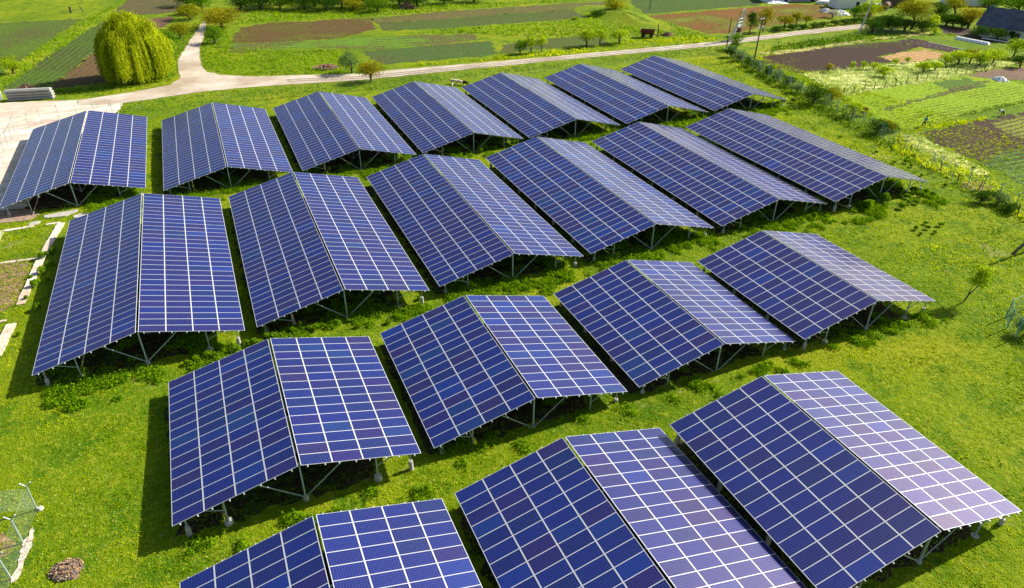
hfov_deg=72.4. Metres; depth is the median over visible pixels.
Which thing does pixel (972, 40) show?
row cover
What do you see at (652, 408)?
weeds
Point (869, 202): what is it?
shrub
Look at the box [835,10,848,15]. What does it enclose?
plastic sheet
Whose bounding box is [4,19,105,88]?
crop field
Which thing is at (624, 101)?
solar table
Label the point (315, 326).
shrub
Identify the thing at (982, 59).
tree
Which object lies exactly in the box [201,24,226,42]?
bush
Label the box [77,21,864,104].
road
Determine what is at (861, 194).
bare soil
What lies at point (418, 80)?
tall grass
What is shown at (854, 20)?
bush
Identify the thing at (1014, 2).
tree
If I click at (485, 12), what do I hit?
crop field
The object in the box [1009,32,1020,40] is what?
bush
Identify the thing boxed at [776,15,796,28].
tree
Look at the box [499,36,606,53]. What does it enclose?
crop field
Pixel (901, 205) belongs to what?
shrub
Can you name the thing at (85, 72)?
ploughed field
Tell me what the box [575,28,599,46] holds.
tree
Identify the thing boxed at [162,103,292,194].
solar table
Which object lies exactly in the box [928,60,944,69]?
tree
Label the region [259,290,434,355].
weeds
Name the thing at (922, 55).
straw patch
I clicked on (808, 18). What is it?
tree
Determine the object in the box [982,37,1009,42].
row cover
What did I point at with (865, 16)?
utility pole
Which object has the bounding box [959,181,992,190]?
bare patch
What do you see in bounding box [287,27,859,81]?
wheel rut
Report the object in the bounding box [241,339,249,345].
shrub
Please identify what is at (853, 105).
tree
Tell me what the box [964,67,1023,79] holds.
bare yard
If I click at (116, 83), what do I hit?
tall grass
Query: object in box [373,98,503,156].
bare soil
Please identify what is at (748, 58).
bush
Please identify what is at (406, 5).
brown heap
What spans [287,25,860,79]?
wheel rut
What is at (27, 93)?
concrete beam
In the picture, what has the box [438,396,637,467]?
weeds
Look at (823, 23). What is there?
bush
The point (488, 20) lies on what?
crop field
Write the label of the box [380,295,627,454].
solar table
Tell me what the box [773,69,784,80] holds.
bush
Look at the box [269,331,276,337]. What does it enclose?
shrub
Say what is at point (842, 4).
shed
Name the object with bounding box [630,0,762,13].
crop field
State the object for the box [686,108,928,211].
solar table
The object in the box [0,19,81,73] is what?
crop field
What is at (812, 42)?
hedge growth
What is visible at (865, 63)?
tree
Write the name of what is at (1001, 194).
bush
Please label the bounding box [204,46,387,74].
tall grass
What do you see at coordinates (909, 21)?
bush
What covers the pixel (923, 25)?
bush
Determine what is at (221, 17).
bush
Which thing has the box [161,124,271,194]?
bare soil
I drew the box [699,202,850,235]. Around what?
weeds
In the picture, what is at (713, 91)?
solar table
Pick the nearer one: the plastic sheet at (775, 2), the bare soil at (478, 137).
the bare soil at (478, 137)
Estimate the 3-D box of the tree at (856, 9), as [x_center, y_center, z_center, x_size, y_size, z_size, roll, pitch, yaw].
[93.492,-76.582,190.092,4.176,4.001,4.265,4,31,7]
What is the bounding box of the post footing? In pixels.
[37,506,43,511]
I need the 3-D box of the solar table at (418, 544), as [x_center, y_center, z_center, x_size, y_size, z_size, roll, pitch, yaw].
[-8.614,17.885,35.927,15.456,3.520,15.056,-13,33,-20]
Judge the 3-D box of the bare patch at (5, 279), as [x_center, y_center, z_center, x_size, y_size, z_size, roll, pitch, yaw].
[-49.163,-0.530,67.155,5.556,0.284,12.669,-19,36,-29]
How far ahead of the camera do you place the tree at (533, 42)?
153.78 m
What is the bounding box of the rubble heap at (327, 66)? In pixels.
[312,64,338,70]
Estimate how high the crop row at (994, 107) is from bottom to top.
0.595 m
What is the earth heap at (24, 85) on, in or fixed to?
on the ground at (50, 536)
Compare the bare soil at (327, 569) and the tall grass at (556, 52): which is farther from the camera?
the tall grass at (556, 52)
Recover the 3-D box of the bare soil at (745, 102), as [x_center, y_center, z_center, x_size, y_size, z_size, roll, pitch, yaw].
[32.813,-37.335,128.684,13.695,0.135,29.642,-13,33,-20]
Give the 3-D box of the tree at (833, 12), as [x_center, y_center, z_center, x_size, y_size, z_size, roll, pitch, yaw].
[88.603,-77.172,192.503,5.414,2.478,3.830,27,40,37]
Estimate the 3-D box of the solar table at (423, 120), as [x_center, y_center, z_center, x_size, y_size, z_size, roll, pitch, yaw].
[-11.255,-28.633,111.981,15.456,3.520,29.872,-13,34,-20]
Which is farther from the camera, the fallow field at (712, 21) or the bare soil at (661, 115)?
the fallow field at (712, 21)
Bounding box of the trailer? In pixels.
[640,29,658,37]
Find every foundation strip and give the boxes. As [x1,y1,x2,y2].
[0,225,33,231]
[0,258,36,263]
[0,323,16,355]
[16,222,64,305]
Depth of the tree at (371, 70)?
132.61 m
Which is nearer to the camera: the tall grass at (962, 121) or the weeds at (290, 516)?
the weeds at (290, 516)
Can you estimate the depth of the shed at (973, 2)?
209.85 m
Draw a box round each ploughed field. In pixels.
[47,51,130,88]
[114,0,183,14]
[145,16,172,28]
[232,17,376,42]
[763,41,917,72]
[881,81,989,110]
[898,39,958,52]
[918,112,1023,184]
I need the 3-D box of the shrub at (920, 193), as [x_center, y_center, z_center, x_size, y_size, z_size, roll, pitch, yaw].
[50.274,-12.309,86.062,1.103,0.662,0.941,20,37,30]
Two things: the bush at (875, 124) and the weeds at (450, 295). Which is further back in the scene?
the bush at (875, 124)
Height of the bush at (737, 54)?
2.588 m
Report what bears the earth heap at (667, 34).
on the ground at (50, 536)
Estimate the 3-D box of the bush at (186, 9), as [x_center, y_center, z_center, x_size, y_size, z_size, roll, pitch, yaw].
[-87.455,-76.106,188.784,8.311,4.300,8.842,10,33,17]
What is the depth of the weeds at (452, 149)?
102.42 m
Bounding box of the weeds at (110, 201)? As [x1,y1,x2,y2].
[83,186,142,213]
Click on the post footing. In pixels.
(40, 508)
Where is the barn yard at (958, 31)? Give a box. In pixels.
[938,25,1010,43]
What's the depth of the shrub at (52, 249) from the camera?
72.81 m
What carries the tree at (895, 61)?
on the flower strip at (862, 76)
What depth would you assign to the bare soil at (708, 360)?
58.65 m
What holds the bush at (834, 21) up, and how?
on the ground at (50, 536)
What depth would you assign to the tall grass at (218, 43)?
159.94 m
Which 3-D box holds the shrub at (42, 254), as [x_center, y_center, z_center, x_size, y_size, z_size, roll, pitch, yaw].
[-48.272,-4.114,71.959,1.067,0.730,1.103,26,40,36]
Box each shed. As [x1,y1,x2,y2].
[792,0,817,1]
[828,0,866,8]
[881,0,911,6]
[940,0,996,5]
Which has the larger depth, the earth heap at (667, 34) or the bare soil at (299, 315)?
the earth heap at (667, 34)
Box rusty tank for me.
[881,1,890,9]
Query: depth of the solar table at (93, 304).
63.69 m
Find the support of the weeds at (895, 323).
on the ground at (50, 536)
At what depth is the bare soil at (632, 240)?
78.49 m
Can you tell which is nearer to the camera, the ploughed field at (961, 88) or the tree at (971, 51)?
the ploughed field at (961, 88)
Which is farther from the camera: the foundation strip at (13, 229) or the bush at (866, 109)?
the bush at (866, 109)
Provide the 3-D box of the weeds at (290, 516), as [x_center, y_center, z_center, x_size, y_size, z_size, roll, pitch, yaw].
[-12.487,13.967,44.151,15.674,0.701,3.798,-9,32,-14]
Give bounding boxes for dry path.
[758,32,928,54]
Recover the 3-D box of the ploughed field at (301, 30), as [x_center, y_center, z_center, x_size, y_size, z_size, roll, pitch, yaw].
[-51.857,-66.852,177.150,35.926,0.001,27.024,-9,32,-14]
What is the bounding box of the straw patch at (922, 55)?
[882,49,945,62]
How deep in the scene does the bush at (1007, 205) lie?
82.38 m
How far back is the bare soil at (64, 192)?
86.50 m
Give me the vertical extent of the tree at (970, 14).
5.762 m
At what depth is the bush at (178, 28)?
167.14 m
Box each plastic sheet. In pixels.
[766,0,788,3]
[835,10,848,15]
[991,76,1008,81]
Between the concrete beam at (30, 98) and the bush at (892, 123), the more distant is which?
the concrete beam at (30, 98)
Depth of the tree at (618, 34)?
162.13 m
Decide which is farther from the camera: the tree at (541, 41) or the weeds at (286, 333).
the tree at (541, 41)
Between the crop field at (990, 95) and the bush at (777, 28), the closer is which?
the crop field at (990, 95)
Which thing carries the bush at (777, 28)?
on the ground at (50, 536)
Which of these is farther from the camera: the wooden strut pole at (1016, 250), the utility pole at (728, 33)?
the utility pole at (728, 33)
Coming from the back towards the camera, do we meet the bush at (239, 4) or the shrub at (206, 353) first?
the bush at (239, 4)
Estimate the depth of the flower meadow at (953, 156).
100.49 m
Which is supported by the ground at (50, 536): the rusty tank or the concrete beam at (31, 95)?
the rusty tank
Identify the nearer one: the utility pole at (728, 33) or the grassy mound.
the utility pole at (728, 33)
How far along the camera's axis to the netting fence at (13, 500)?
43.66 m
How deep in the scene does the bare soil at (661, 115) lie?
116.01 m
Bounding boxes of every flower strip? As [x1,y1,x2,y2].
[805,57,1014,93]
[896,134,988,174]
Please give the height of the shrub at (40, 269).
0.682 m
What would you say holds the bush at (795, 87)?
on the ground at (50, 536)
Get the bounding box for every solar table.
[0,110,146,215]
[32,193,244,386]
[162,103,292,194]
[168,336,420,536]
[180,498,482,587]
[229,172,429,332]
[273,91,415,171]
[367,154,582,293]
[372,81,523,157]
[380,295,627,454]
[455,428,806,587]
[462,72,619,137]
[486,137,713,260]
[545,64,706,125]
[554,260,795,393]
[592,122,827,233]
[621,56,786,114]
[670,371,1021,587]
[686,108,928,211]
[697,230,934,348]
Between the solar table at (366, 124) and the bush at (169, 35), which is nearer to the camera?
the solar table at (366, 124)
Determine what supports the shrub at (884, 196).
on the ground at (50, 536)
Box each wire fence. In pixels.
[0,482,36,585]
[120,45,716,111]
[726,42,1023,213]
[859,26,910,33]
[1005,296,1023,338]
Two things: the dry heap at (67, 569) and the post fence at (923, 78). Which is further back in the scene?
the post fence at (923, 78)
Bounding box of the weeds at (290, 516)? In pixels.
[180,481,437,558]
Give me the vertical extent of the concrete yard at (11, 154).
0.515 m
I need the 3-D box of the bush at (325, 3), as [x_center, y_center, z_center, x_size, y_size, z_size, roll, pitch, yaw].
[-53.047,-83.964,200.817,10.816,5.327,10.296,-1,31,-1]
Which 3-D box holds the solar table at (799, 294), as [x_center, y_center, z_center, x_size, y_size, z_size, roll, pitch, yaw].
[28.588,-1.466,66.790,15.456,3.520,15.056,-13,34,-20]
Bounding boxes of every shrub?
[29,279,40,285]
[32,302,41,308]
[36,265,45,272]
[37,251,48,257]
[45,261,53,264]
[48,247,55,251]
[183,359,191,364]
[192,355,199,360]
[201,349,212,356]
[212,351,222,357]
[229,346,242,353]
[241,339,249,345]
[249,337,260,344]
[262,332,268,337]
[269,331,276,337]
[289,325,297,331]
[304,325,312,331]
[310,323,319,330]
[332,319,341,324]
[862,199,874,206]
[878,192,890,200]
[897,203,905,208]
[909,186,917,191]
[916,191,925,196]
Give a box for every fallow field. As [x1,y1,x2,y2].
[227,34,478,52]
[649,4,837,33]
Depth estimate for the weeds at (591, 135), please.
106.94 m
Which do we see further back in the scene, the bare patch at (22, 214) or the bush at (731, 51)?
the bush at (731, 51)
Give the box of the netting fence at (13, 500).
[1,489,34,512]
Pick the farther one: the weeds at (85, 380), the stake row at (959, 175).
the stake row at (959, 175)
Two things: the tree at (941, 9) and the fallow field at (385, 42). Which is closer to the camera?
the fallow field at (385, 42)
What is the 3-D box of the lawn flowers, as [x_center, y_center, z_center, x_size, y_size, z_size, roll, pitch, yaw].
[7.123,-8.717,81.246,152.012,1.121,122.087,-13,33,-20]
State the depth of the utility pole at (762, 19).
147.62 m
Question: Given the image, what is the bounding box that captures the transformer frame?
[729,8,746,41]
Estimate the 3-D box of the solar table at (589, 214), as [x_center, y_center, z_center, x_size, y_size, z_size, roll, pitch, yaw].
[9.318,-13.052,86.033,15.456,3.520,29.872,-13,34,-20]
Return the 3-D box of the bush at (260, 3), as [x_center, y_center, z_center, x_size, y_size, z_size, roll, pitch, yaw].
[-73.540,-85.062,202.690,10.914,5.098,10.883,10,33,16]
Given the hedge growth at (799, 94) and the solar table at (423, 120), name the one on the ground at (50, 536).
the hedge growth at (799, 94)
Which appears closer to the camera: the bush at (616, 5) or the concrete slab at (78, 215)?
the concrete slab at (78, 215)
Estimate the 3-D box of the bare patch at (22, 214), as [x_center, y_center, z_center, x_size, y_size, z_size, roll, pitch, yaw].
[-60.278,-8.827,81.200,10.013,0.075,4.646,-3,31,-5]
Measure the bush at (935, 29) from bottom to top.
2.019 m
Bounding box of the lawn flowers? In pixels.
[0,58,1023,587]
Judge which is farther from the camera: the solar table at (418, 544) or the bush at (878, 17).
the bush at (878, 17)
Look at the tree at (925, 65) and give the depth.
140.02 m
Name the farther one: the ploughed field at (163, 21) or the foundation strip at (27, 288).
the ploughed field at (163, 21)
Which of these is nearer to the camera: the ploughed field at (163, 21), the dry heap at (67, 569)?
the dry heap at (67, 569)
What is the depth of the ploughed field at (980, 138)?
106.21 m
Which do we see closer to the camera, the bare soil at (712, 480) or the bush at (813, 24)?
the bare soil at (712, 480)
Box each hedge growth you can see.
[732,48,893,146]
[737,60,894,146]
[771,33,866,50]
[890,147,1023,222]
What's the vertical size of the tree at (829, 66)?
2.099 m
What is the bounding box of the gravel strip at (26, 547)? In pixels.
[11,527,33,582]
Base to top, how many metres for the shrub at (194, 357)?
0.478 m
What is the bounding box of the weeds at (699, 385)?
[667,347,813,404]
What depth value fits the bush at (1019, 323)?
60.93 m
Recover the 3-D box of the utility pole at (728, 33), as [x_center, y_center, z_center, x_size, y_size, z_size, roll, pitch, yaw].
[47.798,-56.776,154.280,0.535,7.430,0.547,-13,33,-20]
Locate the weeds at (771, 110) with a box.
[705,100,793,115]
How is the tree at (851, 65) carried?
on the flower strip at (862, 76)
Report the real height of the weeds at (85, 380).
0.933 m
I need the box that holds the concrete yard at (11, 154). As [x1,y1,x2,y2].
[0,100,121,209]
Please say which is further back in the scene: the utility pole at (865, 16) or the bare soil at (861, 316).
the utility pole at (865, 16)
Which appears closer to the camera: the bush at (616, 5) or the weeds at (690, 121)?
the weeds at (690, 121)
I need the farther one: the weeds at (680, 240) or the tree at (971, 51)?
the tree at (971, 51)
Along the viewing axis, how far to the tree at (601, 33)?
160.95 m
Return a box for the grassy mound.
[574,5,675,31]
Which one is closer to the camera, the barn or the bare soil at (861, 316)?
the bare soil at (861, 316)
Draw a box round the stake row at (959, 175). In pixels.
[897,137,1020,214]
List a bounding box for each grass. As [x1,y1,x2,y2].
[0,2,118,85]
[54,22,201,96]
[120,46,724,113]
[200,26,233,65]
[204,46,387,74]
[236,0,572,23]
[400,6,708,37]
[407,36,717,66]
[742,60,912,138]
[763,30,966,55]
[841,73,966,95]
[891,134,1023,216]
[918,116,988,128]
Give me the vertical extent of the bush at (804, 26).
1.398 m
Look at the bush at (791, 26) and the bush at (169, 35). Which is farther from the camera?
the bush at (791, 26)
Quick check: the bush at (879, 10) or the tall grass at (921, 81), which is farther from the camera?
the bush at (879, 10)
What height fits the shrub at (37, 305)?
0.636 m
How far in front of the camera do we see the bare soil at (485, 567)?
42.73 m
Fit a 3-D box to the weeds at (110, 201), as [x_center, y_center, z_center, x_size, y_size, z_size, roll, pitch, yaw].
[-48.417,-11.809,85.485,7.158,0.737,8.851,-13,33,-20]
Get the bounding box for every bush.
[0,53,24,73]
[155,28,181,45]
[164,22,193,37]
[172,4,203,19]
[173,0,189,4]
[195,6,244,27]
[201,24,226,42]
[224,0,253,9]
[240,0,274,8]
[267,0,294,8]
[285,0,321,9]
[307,0,339,9]
[329,0,346,7]
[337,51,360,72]
[341,0,364,10]
[363,0,393,10]
[384,0,408,4]
[400,0,430,7]
[434,0,454,3]
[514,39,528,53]
[588,10,606,15]
[604,0,627,9]
[724,46,737,56]
[728,33,743,47]
[733,49,749,60]
[742,56,753,65]
[753,60,766,69]
[762,65,774,75]
[771,26,782,31]
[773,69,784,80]
[781,74,797,84]
[786,24,799,29]
[789,82,803,92]
[797,23,809,28]
[799,82,831,102]
[808,22,820,27]
[818,21,829,26]
[823,86,848,99]
[829,19,840,25]
[839,19,852,24]
[848,18,860,23]
[859,107,868,114]
[861,18,889,31]
[864,2,887,14]
[867,118,892,134]
[868,14,899,29]
[879,119,896,131]
[882,13,908,31]
[896,17,917,30]
[910,18,934,31]
[928,13,940,29]
[930,27,939,32]
[937,13,962,25]
[945,14,966,26]
[951,16,971,27]
[967,25,988,37]
[967,189,996,202]
[987,27,1012,39]
[991,190,1013,205]
[996,201,1020,212]
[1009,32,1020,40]
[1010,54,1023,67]
[1011,315,1023,335]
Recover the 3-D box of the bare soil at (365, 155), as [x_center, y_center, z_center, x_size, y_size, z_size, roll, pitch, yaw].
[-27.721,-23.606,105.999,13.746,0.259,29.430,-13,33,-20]
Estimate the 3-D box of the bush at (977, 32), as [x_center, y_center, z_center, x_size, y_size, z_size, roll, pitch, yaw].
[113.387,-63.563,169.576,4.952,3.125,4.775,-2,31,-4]
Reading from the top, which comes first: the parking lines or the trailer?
the trailer
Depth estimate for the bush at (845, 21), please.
183.76 m
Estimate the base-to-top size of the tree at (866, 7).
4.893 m
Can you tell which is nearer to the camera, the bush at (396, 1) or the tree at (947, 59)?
the tree at (947, 59)
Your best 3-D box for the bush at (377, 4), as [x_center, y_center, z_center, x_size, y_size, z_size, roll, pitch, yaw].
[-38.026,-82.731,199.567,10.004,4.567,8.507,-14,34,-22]
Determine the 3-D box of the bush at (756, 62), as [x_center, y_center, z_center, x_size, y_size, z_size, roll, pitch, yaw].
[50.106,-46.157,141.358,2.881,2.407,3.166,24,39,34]
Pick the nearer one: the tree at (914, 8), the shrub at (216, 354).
the shrub at (216, 354)
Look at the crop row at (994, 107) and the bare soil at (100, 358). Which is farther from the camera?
the crop row at (994, 107)
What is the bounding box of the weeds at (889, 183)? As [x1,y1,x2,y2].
[813,178,951,224]
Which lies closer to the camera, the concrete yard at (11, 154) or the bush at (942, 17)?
the concrete yard at (11, 154)
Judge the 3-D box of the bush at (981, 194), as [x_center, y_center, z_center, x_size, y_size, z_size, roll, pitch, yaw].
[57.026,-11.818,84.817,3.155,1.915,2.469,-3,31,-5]
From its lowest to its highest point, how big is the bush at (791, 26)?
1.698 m
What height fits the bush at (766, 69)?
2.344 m
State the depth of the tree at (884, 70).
136.94 m
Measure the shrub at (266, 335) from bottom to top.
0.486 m
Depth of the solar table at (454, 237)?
77.09 m
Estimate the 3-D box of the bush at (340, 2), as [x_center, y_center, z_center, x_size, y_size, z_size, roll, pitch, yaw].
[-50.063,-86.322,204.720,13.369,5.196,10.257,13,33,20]
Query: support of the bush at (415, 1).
on the ground at (50, 536)
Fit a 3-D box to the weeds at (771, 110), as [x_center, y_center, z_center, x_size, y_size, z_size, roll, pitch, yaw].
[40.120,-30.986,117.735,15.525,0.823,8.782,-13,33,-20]
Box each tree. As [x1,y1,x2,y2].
[93,9,177,84]
[188,0,212,12]
[354,57,387,81]
[524,35,536,52]
[537,35,547,51]
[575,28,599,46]
[594,29,607,44]
[609,29,630,43]
[745,10,758,34]
[755,6,775,31]
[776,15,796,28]
[790,11,804,25]
[802,15,813,23]
[824,63,834,71]
[825,9,842,17]
[842,101,864,116]
[848,61,855,69]
[849,5,862,17]
[860,61,868,66]
[861,1,880,17]
[869,61,880,68]
[875,65,894,76]
[888,0,939,29]
[892,57,900,64]
[915,61,933,72]
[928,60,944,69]
[932,3,951,20]
[938,54,953,64]
[944,0,970,13]
[949,50,974,64]
[955,6,985,28]
[963,262,995,301]
[964,47,982,62]
[971,49,994,66]
[976,0,1004,7]
[985,48,1008,64]
[998,0,1023,9]
[1004,37,1023,56]
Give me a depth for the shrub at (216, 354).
57.43 m
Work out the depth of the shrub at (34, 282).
66.77 m
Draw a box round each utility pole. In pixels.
[725,19,731,49]
[754,17,764,59]
[859,0,873,32]
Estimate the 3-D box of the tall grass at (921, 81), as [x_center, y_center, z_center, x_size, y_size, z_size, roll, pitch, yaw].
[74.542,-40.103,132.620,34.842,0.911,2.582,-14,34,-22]
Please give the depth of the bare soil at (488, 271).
72.43 m
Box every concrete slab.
[27,221,40,225]
[44,209,77,217]
[73,212,85,217]
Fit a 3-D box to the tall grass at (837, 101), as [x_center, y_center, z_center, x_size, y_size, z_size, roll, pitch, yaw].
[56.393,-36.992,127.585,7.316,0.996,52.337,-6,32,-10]
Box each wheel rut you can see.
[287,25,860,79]
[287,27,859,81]
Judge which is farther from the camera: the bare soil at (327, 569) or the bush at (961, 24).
the bush at (961, 24)
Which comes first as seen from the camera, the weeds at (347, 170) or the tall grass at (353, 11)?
the weeds at (347, 170)
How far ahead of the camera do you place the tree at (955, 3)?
192.90 m
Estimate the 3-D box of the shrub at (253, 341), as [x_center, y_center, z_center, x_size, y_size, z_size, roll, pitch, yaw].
[-21.794,4.029,59.263,1.081,0.597,0.869,1,31,2]
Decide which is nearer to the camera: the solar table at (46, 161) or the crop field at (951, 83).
the solar table at (46, 161)
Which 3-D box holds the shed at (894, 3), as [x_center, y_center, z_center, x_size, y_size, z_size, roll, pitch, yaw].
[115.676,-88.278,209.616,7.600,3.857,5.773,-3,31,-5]
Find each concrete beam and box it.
[3,87,51,92]
[5,90,53,95]
[6,92,54,97]
[7,95,54,100]
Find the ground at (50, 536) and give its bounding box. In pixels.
[0,0,1023,587]
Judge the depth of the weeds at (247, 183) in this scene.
88.42 m
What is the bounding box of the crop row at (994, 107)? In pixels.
[963,100,1022,115]
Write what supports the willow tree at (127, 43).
on the ground at (50, 536)
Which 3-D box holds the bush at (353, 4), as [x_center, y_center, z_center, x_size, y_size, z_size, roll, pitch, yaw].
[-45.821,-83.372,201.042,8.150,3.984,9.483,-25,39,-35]
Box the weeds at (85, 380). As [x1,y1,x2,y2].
[41,321,247,412]
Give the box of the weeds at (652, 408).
[0,56,1023,587]
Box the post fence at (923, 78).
[843,62,995,92]
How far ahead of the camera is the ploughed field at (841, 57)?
152.80 m
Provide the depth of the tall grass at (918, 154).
95.34 m
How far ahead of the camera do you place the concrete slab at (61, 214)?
81.79 m
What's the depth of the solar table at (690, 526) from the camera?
41.19 m
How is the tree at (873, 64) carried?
on the flower strip at (862, 76)
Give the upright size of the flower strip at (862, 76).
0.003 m
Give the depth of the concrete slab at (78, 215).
81.42 m
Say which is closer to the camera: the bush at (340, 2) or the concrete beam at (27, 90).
the concrete beam at (27, 90)
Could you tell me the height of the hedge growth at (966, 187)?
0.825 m
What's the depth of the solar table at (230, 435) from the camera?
48.41 m
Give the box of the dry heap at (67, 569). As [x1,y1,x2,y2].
[48,558,84,581]
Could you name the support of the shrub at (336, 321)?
on the ground at (50, 536)
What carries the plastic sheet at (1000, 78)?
on the bare yard at (1013, 73)
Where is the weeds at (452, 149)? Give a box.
[417,136,520,162]
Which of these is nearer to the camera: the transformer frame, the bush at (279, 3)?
the transformer frame
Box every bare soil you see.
[8,135,124,210]
[36,221,212,385]
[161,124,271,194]
[163,374,374,535]
[229,198,400,333]
[272,110,394,173]
[322,552,333,587]
[365,175,547,293]
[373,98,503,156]
[380,323,588,454]
[455,466,674,587]
[467,89,596,140]
[489,156,676,261]
[552,84,686,128]
[554,281,761,393]
[598,150,799,232]
[627,75,768,115]
[673,404,972,587]
[698,135,901,211]
[707,254,901,348]
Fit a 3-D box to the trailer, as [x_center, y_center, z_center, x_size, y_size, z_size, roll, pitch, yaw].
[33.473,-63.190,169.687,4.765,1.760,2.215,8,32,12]
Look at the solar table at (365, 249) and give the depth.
70.63 m
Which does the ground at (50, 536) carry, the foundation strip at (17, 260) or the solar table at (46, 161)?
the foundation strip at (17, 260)
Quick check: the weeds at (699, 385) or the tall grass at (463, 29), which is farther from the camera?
the tall grass at (463, 29)
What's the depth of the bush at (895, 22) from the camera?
174.07 m
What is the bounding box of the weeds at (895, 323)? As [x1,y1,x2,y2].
[828,308,949,372]
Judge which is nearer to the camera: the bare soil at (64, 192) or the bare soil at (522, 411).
the bare soil at (522, 411)
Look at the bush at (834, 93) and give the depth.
122.15 m
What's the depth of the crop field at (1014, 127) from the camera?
111.64 m
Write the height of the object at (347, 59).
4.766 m
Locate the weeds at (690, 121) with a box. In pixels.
[615,110,707,132]
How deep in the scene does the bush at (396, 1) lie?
206.93 m
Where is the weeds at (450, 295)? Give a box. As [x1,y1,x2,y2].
[434,254,593,309]
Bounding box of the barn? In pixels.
[975,6,1023,41]
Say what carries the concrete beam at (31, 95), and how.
on the concrete beam at (30, 98)
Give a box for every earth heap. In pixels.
[17,83,38,88]
[661,32,673,36]
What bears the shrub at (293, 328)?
on the ground at (50, 536)
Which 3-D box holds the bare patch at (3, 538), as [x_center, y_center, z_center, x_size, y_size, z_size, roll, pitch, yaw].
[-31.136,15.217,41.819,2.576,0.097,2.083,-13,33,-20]
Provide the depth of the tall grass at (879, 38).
169.73 m
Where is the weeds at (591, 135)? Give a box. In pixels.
[523,123,617,149]
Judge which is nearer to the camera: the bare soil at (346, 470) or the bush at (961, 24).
the bare soil at (346, 470)
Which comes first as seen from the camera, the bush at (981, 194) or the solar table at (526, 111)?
the bush at (981, 194)
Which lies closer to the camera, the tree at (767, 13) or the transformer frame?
the transformer frame
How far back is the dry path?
162.44 m
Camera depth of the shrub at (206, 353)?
57.47 m
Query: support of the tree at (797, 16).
on the ground at (50, 536)
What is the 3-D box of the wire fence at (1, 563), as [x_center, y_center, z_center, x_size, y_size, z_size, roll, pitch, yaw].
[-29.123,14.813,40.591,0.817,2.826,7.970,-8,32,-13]
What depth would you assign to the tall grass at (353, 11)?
199.88 m
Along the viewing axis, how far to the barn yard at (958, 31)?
174.61 m
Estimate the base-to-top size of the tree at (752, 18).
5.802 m
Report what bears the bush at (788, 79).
on the ground at (50, 536)
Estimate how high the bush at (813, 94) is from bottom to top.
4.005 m
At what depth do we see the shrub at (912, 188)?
87.28 m
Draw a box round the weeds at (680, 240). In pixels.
[578,227,725,270]
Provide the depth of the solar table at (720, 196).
88.24 m
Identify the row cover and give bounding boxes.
[955,36,989,44]
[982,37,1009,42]
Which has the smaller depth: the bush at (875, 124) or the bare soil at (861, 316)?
the bare soil at (861, 316)
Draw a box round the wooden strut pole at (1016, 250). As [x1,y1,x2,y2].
[1011,242,1023,254]
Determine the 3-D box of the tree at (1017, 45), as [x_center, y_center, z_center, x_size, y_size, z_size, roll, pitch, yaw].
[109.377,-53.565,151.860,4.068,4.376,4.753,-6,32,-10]
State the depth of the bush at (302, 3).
199.88 m
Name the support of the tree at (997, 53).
on the flower strip at (862, 76)
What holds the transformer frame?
on the ground at (50, 536)
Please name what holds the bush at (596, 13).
on the grassy mound
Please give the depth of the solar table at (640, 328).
60.27 m
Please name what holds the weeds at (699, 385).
on the ground at (50, 536)
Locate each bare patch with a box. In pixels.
[0,209,39,222]
[0,258,29,311]
[0,532,15,556]
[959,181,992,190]
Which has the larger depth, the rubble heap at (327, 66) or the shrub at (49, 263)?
the rubble heap at (327, 66)
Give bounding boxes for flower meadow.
[900,132,986,174]
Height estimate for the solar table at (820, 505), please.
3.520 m
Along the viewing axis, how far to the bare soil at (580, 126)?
110.70 m
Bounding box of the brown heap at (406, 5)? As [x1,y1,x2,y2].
[399,2,415,8]
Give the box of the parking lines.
[0,97,112,151]
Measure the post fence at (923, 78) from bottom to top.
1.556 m
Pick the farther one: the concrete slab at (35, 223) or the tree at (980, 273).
the concrete slab at (35, 223)
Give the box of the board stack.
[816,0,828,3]
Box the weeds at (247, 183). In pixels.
[169,171,296,200]
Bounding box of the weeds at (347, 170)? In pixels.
[304,153,413,178]
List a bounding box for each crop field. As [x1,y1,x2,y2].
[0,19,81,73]
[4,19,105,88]
[362,41,498,63]
[371,1,604,22]
[376,10,586,30]
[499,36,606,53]
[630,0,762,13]
[843,75,1023,128]
[933,77,986,90]
[981,146,1023,186]
[990,115,1023,137]
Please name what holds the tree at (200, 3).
on the ground at (50, 536)
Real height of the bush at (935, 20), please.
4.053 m
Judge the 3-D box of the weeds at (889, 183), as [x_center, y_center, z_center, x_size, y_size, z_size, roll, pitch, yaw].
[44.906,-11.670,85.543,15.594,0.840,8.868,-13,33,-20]
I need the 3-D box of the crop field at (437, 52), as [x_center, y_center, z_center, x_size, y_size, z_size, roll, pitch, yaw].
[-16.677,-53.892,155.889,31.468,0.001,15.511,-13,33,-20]

